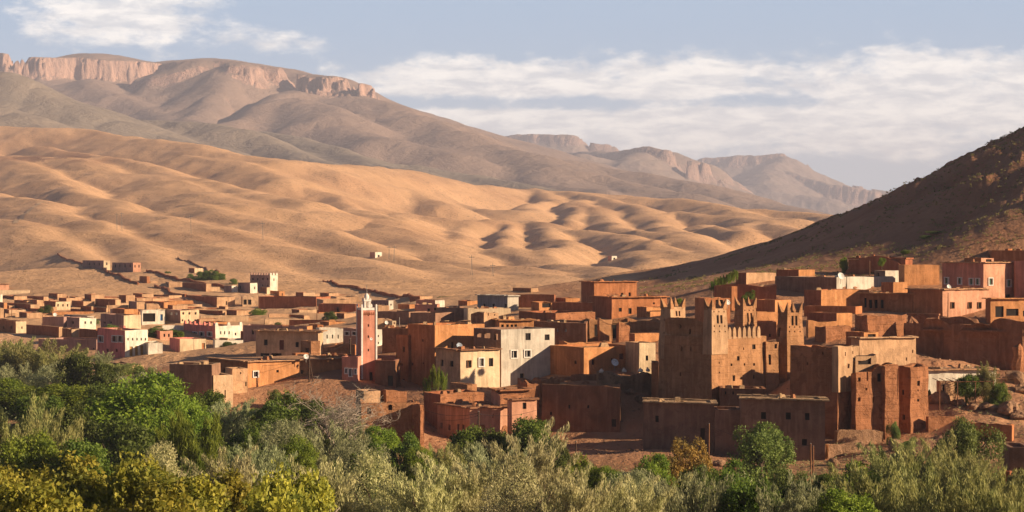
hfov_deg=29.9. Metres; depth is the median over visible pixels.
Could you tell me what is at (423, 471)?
olive tree
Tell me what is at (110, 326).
round bush
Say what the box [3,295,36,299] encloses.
mud house
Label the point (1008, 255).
house
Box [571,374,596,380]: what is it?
roof wall
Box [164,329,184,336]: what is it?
broadleaf tree
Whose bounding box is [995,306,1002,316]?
window
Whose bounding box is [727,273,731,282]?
reed clump
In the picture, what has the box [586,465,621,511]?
broadleaf tree
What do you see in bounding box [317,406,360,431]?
olive tree
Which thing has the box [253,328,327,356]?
house
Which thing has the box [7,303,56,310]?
mud house
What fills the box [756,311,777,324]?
terrace wall
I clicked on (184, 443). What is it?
willow tree
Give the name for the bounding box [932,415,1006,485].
round bush
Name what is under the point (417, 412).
ruined pier
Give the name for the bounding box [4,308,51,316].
mud house
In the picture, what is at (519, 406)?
house
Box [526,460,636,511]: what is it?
olive tree
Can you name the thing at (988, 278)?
window frame
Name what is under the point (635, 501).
olive tree
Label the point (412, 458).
broadleaf tree
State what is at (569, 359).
house
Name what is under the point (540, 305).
ruined room
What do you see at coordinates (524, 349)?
window frame
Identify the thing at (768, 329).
dark block
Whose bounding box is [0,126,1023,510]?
ground
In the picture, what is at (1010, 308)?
house
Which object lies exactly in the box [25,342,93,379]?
willow tree
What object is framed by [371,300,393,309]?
house
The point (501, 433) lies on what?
broadleaf tree
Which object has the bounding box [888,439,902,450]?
boulder
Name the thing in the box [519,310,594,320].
house
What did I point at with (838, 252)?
hillside scrub
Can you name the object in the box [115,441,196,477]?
broadleaf tree
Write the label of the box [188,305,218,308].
mud house
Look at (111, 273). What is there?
field wall
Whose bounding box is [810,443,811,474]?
utility pole
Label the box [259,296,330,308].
building
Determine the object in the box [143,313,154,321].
window
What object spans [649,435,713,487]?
autumn bush
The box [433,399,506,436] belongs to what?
house
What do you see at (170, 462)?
olive tree
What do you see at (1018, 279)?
house wing
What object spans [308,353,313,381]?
utility pole
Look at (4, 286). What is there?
house
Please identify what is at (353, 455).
broadleaf tree
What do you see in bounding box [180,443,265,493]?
olive tree
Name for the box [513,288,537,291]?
mud shed
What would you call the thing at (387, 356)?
yard wall
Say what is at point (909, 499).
willow tree
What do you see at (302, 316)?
mud shed
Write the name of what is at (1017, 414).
boulder
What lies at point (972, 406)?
boulder
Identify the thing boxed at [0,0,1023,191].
sky
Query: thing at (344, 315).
mud house
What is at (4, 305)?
mud house
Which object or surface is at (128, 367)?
willow tree
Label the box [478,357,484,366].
window frame
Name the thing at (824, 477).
broadleaf tree
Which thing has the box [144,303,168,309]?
mud shed
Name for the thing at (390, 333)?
house
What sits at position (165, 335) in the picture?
house
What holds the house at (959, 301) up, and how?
on the ground at (322, 224)
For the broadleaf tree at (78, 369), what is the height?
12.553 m
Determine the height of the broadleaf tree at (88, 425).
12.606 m
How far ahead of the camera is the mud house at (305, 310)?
547.99 m
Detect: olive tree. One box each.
[0,361,57,387]
[23,366,68,388]
[115,371,146,387]
[143,438,204,481]
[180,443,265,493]
[205,398,258,445]
[217,434,297,486]
[257,418,311,481]
[268,453,373,511]
[292,419,370,480]
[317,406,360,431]
[327,437,392,501]
[328,415,368,447]
[340,447,411,511]
[378,458,467,511]
[409,458,477,491]
[416,449,515,511]
[461,438,539,504]
[473,416,581,511]
[475,454,561,511]
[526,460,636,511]
[581,472,692,511]
[607,466,660,511]
[635,466,733,511]
[754,469,827,511]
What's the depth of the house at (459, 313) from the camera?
425.94 m
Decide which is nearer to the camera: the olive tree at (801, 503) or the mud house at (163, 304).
the olive tree at (801, 503)
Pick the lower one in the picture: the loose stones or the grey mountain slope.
the loose stones
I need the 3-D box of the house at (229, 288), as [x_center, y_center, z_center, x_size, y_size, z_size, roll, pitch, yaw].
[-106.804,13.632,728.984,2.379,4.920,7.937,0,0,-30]
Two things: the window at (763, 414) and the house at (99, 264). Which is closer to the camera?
the window at (763, 414)
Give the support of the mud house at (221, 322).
on the ground at (322, 224)
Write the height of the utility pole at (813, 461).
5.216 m
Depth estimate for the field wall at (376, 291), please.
689.88 m
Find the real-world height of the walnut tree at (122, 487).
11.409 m
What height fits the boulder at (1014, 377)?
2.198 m
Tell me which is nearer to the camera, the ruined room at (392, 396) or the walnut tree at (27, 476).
the walnut tree at (27, 476)
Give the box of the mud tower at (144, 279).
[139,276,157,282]
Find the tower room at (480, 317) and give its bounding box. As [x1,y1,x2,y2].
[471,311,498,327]
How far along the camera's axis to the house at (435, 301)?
461.39 m
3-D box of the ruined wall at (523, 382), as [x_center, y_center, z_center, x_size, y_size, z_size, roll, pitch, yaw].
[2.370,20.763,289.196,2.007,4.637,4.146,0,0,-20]
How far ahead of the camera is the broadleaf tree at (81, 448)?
184.15 m
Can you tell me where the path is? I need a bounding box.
[13,202,44,222]
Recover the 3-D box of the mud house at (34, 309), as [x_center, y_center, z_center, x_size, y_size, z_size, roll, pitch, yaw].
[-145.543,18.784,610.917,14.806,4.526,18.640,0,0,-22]
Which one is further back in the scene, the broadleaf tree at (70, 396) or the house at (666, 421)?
the broadleaf tree at (70, 396)
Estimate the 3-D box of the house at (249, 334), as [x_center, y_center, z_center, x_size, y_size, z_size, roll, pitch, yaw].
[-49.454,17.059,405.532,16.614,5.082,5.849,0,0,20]
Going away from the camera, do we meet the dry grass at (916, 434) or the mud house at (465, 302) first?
the dry grass at (916, 434)
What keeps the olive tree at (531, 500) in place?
on the ground at (322, 224)
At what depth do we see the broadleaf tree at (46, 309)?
589.21 m
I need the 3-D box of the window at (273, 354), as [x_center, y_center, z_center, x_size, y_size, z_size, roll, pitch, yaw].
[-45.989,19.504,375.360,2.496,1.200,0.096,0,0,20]
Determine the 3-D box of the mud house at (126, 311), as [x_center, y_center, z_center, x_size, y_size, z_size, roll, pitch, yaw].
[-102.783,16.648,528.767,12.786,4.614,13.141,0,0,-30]
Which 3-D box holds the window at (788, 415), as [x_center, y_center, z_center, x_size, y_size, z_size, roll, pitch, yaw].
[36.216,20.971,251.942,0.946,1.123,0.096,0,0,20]
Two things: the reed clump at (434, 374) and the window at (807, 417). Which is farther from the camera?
the reed clump at (434, 374)
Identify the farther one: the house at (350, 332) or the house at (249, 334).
the house at (249, 334)
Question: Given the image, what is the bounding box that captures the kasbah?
[658,297,803,405]
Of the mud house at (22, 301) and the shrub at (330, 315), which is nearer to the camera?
the shrub at (330, 315)
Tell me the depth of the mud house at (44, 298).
693.50 m
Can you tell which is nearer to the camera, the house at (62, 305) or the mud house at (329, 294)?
the house at (62, 305)
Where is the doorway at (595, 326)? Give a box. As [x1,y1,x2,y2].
[594,325,597,335]
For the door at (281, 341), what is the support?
in the house at (281, 342)
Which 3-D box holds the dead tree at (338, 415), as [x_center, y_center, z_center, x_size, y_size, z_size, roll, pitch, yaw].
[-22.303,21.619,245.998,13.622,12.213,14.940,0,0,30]
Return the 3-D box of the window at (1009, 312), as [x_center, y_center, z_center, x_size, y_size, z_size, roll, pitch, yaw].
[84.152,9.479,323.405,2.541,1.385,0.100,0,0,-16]
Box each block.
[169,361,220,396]
[424,389,483,428]
[487,387,533,404]
[651,360,658,397]
[714,406,739,455]
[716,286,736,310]
[719,385,765,405]
[757,320,775,339]
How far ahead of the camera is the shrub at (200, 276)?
799.33 m
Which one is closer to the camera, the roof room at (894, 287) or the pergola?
the pergola
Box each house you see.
[0,283,9,289]
[0,302,14,308]
[0,307,14,317]
[0,318,25,332]
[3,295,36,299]
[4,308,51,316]
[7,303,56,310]
[14,300,43,303]
[27,296,58,300]
[28,299,43,305]
[31,308,53,311]
[42,316,69,327]
[44,301,70,309]
[49,293,84,299]
[59,297,75,302]
[62,328,79,336]
[64,314,93,317]
[67,317,95,328]
[69,296,88,300]
[72,300,94,306]
[83,260,109,269]
[85,294,118,300]
[95,299,128,306]
[97,327,147,357]
[101,313,140,328]
[112,262,140,271]
[113,308,139,314]
[119,295,151,302]
[129,301,159,308]
[133,293,168,300]
[140,310,164,324]
[151,297,192,303]
[153,330,172,339]
[154,301,201,307]
[165,309,198,323]
[184,320,242,338]
[186,295,234,306]
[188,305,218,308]
[189,268,202,272]
[199,310,224,315]
[204,321,226,324]
[205,354,341,387]
[212,373,232,406]
[224,285,237,291]
[227,310,251,314]
[238,282,256,292]
[243,324,311,342]
[250,272,277,290]
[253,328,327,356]
[258,290,284,295]
[261,287,269,293]
[292,309,346,312]
[296,292,319,295]
[309,324,322,328]
[316,327,342,343]
[318,303,358,311]
[320,293,350,295]
[320,320,344,324]
[337,313,355,318]
[343,327,381,345]
[360,398,419,443]
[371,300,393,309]
[382,325,407,352]
[398,304,414,308]
[408,322,484,387]
[410,296,432,301]
[415,302,439,311]
[416,299,444,306]
[432,345,501,388]
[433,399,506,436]
[436,306,463,320]
[458,300,476,305]
[474,327,554,386]
[475,294,519,310]
[492,316,535,326]
[504,397,539,434]
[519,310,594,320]
[534,319,587,344]
[542,377,620,431]
[550,343,625,375]
[556,297,579,301]
[579,279,637,302]
[583,318,659,340]
[589,294,669,318]
[625,341,655,373]
[637,306,660,317]
[642,397,717,452]
[713,284,775,302]
[736,272,775,283]
[737,393,829,460]
[749,299,790,311]
[775,275,898,292]
[776,268,814,275]
[790,345,928,439]
[804,288,868,305]
[807,312,851,326]
[848,335,918,365]
[855,314,906,336]
[857,290,914,312]
[905,286,991,317]
[928,363,999,393]
[940,259,1013,297]
[982,298,1023,323]
[988,249,1023,260]
[1000,442,1023,484]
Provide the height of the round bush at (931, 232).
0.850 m
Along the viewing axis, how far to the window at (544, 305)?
405.88 m
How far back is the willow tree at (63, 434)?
204.62 m
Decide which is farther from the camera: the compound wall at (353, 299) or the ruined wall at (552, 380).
the compound wall at (353, 299)
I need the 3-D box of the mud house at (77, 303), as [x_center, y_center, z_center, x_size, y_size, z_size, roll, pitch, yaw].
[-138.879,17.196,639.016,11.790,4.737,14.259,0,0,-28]
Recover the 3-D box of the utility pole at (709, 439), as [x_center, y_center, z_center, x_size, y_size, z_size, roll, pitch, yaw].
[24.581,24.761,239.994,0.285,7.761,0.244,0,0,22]
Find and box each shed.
[19,311,66,317]
[81,306,94,311]
[93,307,109,311]
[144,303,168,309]
[168,305,205,309]
[182,282,219,291]
[289,314,309,318]
[320,353,346,357]
[356,389,379,408]
[374,305,388,311]
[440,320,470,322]
[450,382,476,390]
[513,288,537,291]
[936,380,955,400]
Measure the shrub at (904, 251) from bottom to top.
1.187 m
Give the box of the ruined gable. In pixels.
[906,313,939,322]
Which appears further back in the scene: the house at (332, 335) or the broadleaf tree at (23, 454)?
the house at (332, 335)
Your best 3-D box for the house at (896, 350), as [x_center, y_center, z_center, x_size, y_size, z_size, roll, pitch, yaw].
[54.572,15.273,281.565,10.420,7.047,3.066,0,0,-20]
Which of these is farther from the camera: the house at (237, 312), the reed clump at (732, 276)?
the house at (237, 312)
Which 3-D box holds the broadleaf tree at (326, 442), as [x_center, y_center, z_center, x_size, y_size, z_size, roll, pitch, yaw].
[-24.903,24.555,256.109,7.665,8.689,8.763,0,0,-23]
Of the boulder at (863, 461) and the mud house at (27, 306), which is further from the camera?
the mud house at (27, 306)
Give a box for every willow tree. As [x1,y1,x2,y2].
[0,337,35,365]
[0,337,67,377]
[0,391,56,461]
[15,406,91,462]
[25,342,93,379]
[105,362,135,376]
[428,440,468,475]
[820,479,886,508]
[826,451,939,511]
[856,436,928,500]
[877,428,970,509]
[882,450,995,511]
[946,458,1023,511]
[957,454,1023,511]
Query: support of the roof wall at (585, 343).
on the house at (569, 359)
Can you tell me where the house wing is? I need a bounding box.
[1009,261,1023,297]
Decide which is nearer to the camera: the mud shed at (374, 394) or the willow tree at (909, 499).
the willow tree at (909, 499)
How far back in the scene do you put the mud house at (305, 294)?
691.75 m
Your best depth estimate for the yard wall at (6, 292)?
741.05 m
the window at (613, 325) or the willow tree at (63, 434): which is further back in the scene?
the window at (613, 325)
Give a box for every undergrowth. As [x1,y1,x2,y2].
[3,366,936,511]
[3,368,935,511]
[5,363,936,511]
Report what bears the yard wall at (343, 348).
on the ground at (322, 224)
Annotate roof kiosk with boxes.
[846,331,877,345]
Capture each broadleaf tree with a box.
[0,376,32,392]
[0,388,26,411]
[0,427,69,487]
[7,382,94,414]
[7,393,64,429]
[27,399,107,449]
[37,305,53,312]
[44,436,115,480]
[54,351,121,388]
[62,382,114,428]
[84,370,222,445]
[92,414,158,471]
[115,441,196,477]
[146,395,225,446]
[148,326,173,337]
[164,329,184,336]
[188,387,230,432]
[190,428,260,477]
[219,341,237,346]
[225,419,283,469]
[237,418,258,433]
[248,308,267,314]
[248,407,270,421]
[259,388,322,445]
[274,397,325,419]
[274,434,319,478]
[291,402,322,431]
[307,409,350,452]
[319,446,385,509]
[358,424,401,457]
[381,431,419,490]
[403,445,439,483]
[447,424,505,483]
[482,424,528,463]
[500,414,554,463]
[542,436,573,476]
[550,453,597,506]
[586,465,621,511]
[676,463,718,506]
[710,476,789,511]
[712,457,784,511]
[741,290,755,302]
[808,486,879,511]
[809,473,851,508]
[828,459,886,500]
[877,258,885,269]
[954,373,980,405]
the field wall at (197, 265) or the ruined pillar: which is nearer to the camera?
the ruined pillar
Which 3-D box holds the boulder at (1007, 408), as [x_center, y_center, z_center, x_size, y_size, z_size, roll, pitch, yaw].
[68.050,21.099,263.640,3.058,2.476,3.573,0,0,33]
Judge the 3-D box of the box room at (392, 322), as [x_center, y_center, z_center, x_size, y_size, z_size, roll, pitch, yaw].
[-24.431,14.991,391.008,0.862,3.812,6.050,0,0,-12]
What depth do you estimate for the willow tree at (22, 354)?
363.89 m
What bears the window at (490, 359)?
in the house at (479, 366)
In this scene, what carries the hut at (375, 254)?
on the ground at (322, 224)
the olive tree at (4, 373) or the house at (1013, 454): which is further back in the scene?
the olive tree at (4, 373)
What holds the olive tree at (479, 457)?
on the ground at (322, 224)
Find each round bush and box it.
[103,324,116,327]
[130,363,153,379]
[186,274,196,280]
[228,278,237,283]
[265,389,282,403]
[726,421,796,484]
[769,464,814,507]
[886,421,900,444]
[919,235,931,238]
[924,231,942,233]
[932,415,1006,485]
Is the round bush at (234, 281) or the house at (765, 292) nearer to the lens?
the house at (765, 292)
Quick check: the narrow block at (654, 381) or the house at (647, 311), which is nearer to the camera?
the narrow block at (654, 381)
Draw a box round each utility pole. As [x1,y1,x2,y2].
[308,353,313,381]
[349,338,350,354]
[708,423,709,456]
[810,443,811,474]
[812,445,813,475]
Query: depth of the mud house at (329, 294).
681.41 m
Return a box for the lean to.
[396,335,410,382]
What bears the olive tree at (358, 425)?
on the ground at (322, 224)
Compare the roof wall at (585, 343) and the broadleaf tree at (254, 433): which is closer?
the broadleaf tree at (254, 433)
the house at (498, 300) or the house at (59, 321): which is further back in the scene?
the house at (59, 321)
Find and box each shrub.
[91,351,114,363]
[195,270,208,280]
[204,270,225,279]
[321,311,337,319]
[631,452,677,503]
[839,257,848,272]
[900,249,910,253]
[923,451,1004,509]
[970,361,999,401]
[983,382,1011,405]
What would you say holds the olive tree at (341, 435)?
on the ground at (322, 224)
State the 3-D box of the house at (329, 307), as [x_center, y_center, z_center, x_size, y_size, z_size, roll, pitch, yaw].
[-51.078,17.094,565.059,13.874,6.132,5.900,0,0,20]
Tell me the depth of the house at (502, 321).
348.72 m
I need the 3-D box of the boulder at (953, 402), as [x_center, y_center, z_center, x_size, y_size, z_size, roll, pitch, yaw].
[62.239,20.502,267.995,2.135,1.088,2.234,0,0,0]
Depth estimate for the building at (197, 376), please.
295.19 m
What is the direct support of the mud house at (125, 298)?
on the ground at (322, 224)
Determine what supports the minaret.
on the ground at (322, 224)
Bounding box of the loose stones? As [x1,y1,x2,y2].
[358,316,1023,477]
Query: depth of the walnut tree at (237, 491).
89.31 m
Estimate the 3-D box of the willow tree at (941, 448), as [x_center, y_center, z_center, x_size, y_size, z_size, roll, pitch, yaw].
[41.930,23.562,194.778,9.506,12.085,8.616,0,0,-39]
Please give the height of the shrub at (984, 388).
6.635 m
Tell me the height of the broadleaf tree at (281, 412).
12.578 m
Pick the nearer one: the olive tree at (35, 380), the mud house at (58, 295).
the olive tree at (35, 380)
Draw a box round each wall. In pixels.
[0,290,29,294]
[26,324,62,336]
[38,337,96,354]
[52,311,93,314]
[57,253,138,284]
[79,329,96,337]
[107,305,128,309]
[110,361,143,367]
[146,269,223,288]
[153,294,181,297]
[154,284,185,296]
[162,325,183,329]
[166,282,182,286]
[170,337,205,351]
[177,257,219,272]
[198,318,220,323]
[200,315,247,321]
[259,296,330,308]
[264,319,288,324]
[268,313,288,316]
[289,320,328,324]
[317,299,349,305]
[323,280,413,297]
[323,343,355,354]
[331,296,357,302]
[377,355,395,358]
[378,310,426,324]
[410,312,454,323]
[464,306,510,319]
[517,378,538,409]
[533,376,563,404]
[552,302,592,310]
[559,341,611,345]
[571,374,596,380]
[597,371,650,395]
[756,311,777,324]
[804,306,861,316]
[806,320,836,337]
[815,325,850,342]
[826,441,864,458]
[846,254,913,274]
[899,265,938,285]
[904,316,1023,370]
[926,416,957,431]
[965,420,1013,440]
[999,470,1011,485]
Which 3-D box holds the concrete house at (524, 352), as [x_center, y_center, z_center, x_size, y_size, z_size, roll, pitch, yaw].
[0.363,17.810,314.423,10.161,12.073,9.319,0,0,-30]
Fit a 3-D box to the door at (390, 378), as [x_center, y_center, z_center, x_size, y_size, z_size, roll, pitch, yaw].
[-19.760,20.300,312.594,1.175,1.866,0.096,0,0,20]
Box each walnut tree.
[0,462,57,496]
[0,476,95,511]
[32,450,114,507]
[69,451,168,511]
[90,475,206,511]
[118,469,232,511]
[210,465,263,511]
[238,473,317,511]
[256,460,339,511]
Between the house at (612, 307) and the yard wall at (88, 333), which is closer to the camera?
the house at (612, 307)
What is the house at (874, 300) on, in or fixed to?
on the ground at (322, 224)
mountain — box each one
[0,53,830,214]
[505,134,754,194]
[696,153,889,214]
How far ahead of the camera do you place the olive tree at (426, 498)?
127.49 m
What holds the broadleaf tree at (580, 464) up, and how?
on the ground at (322, 224)
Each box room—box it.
[377,318,391,328]
[389,320,395,326]
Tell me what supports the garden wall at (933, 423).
on the ground at (322, 224)
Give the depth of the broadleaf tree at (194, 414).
235.05 m
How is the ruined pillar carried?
on the ground at (322, 224)
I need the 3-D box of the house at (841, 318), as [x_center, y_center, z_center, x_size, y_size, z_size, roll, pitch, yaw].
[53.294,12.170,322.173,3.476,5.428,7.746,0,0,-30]
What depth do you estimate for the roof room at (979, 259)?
365.28 m
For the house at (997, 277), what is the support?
on the ground at (322, 224)
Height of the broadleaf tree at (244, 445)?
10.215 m
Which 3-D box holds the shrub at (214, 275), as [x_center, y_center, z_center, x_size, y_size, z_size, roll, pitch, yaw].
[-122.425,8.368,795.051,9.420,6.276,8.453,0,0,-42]
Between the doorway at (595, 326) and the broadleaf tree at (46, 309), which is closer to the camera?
the doorway at (595, 326)
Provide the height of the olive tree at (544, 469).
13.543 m
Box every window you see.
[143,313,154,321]
[272,353,281,355]
[489,358,492,365]
[525,333,529,339]
[542,302,550,307]
[612,324,616,337]
[761,412,765,418]
[786,412,790,419]
[802,439,806,444]
[805,413,809,419]
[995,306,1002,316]
[1006,309,1017,315]
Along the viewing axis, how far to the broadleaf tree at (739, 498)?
126.69 m
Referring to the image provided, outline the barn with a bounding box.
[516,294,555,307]
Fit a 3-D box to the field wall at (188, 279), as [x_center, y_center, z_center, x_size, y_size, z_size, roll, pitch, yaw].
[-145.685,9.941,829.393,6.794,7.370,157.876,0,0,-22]
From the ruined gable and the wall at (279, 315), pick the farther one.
the wall at (279, 315)
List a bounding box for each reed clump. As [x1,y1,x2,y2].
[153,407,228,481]
[422,376,431,400]
[430,364,440,389]
[438,370,447,389]
[709,281,714,291]
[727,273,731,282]
[730,270,735,283]
[733,269,737,278]
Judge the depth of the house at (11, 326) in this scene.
504.23 m
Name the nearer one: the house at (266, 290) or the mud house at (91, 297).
the mud house at (91, 297)
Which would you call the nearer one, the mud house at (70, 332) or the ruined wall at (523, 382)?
the ruined wall at (523, 382)
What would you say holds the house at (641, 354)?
on the ground at (322, 224)
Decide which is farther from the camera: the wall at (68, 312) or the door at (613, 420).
the wall at (68, 312)
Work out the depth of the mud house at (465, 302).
471.31 m
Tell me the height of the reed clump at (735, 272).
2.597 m
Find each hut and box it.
[370,252,381,257]
[608,256,616,260]
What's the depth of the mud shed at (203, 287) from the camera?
745.68 m
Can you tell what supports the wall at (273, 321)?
on the ground at (322, 224)
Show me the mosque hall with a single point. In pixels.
(351, 367)
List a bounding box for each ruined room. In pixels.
[379,389,406,402]
[531,301,552,310]
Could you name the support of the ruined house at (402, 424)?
on the ground at (322, 224)
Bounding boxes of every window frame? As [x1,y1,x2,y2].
[117,335,123,342]
[467,360,471,367]
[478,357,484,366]
[510,350,517,358]
[524,349,531,357]
[957,277,961,284]
[975,278,979,284]
[988,278,993,285]
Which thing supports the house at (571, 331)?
on the ground at (322, 224)
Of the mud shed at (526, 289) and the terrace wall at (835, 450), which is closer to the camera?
the terrace wall at (835, 450)
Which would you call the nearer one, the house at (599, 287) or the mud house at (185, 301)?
the house at (599, 287)
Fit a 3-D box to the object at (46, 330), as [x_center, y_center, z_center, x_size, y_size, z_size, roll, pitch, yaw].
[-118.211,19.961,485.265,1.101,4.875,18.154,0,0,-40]
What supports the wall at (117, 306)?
on the ground at (322, 224)
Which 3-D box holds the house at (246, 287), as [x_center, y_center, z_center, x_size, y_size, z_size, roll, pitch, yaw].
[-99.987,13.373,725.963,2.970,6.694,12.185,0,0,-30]
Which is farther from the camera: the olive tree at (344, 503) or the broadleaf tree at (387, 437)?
the broadleaf tree at (387, 437)
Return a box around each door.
[140,345,142,354]
[280,340,283,349]
[388,376,392,385]
[612,419,615,426]
[700,428,704,441]
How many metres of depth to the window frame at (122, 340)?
402.13 m
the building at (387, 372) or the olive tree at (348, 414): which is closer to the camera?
the olive tree at (348, 414)
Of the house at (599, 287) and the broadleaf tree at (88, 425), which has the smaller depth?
the broadleaf tree at (88, 425)
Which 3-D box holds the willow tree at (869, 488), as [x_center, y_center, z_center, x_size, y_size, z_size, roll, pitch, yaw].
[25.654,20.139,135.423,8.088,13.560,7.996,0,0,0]
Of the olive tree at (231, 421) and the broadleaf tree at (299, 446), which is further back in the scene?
the olive tree at (231, 421)
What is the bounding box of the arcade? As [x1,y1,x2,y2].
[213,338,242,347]
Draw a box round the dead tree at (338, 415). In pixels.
[276,375,402,443]
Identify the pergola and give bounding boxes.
[932,378,993,412]
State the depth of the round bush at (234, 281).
769.33 m
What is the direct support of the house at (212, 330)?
on the ground at (322, 224)
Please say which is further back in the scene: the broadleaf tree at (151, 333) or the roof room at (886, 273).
the broadleaf tree at (151, 333)
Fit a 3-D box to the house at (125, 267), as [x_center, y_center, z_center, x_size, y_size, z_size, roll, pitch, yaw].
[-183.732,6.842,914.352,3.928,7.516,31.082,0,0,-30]
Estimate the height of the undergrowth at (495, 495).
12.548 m
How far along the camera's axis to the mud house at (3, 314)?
566.63 m
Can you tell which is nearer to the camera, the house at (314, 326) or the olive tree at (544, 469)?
the olive tree at (544, 469)
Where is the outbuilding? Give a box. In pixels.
[301,340,319,354]
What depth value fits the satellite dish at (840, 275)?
368.15 m
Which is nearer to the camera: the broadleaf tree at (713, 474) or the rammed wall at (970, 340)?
the broadleaf tree at (713, 474)
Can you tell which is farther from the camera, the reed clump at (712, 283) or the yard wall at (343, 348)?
the reed clump at (712, 283)
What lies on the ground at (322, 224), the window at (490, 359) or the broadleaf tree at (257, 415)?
the broadleaf tree at (257, 415)
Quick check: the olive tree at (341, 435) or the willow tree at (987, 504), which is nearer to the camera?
the willow tree at (987, 504)
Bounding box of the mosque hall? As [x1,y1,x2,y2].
[342,355,360,381]
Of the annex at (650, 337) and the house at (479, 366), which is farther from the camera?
the annex at (650, 337)
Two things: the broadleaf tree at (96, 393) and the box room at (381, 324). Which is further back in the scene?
the box room at (381, 324)
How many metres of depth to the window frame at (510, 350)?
309.16 m
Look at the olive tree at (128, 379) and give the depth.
316.24 m
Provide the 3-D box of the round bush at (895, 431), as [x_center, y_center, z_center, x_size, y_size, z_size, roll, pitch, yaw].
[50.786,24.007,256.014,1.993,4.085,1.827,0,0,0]
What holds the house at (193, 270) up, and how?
on the ground at (322, 224)
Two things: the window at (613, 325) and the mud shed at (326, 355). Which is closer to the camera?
the mud shed at (326, 355)
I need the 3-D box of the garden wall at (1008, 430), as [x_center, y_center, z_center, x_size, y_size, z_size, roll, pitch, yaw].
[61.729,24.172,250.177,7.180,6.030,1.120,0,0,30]
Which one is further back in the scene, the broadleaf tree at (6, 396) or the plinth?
the broadleaf tree at (6, 396)
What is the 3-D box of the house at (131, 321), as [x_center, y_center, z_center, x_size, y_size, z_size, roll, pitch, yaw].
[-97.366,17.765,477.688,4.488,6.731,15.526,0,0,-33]
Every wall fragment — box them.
[597,318,612,341]
[616,322,629,342]
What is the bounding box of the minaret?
[356,288,376,380]
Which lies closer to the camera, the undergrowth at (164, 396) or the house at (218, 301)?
the undergrowth at (164, 396)
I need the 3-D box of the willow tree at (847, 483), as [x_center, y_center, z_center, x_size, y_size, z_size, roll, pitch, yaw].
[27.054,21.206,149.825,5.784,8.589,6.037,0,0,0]
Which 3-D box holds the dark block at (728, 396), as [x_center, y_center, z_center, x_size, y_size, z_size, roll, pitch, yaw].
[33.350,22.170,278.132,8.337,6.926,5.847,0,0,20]
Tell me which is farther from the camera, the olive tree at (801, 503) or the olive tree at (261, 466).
the olive tree at (261, 466)
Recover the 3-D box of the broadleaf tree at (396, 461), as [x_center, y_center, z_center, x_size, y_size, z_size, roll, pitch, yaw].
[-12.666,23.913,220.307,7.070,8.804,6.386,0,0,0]
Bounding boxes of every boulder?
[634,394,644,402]
[713,459,728,466]
[826,458,839,465]
[861,459,869,464]
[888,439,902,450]
[928,391,950,403]
[950,399,964,405]
[965,403,979,411]
[978,402,998,411]
[996,400,1019,415]
[1005,370,1023,384]
[1009,410,1023,419]
[1014,382,1023,393]
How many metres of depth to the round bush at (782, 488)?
199.83 m
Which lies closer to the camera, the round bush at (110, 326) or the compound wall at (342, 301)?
the round bush at (110, 326)
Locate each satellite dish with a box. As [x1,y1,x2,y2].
[611,359,618,370]
[838,273,843,283]
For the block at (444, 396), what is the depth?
279.37 m
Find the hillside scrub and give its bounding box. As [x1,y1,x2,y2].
[639,127,1023,295]
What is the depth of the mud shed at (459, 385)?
289.70 m
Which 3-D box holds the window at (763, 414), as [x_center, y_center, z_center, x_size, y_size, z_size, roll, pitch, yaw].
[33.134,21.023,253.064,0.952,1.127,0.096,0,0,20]
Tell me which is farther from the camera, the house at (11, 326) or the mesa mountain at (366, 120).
the mesa mountain at (366, 120)
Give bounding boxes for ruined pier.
[407,399,423,449]
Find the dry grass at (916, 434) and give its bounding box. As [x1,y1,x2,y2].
[794,380,1023,481]
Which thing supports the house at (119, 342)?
on the ground at (322, 224)
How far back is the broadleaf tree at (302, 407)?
275.59 m
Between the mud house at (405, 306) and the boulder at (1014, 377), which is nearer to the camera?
the boulder at (1014, 377)
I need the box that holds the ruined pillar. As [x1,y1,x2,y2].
[1011,342,1023,371]
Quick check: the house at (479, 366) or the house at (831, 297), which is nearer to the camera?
the house at (479, 366)
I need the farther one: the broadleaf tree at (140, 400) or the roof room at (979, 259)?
the roof room at (979, 259)
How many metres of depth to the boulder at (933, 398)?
268.99 m
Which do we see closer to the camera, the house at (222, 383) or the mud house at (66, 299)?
the house at (222, 383)
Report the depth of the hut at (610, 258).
1590.22 m
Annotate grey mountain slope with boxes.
[0,71,560,190]
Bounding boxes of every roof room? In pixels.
[695,297,729,322]
[874,270,898,276]
[881,282,907,292]
[964,258,993,261]
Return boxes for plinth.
[834,429,882,443]
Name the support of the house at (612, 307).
on the ground at (322, 224)
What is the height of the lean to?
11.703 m
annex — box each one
[146,341,162,354]
[225,367,247,393]
[629,332,658,341]
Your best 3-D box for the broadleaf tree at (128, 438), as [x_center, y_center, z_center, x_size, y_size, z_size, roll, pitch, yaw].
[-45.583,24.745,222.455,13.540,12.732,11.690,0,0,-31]
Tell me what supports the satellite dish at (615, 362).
on the roof wall at (583, 377)

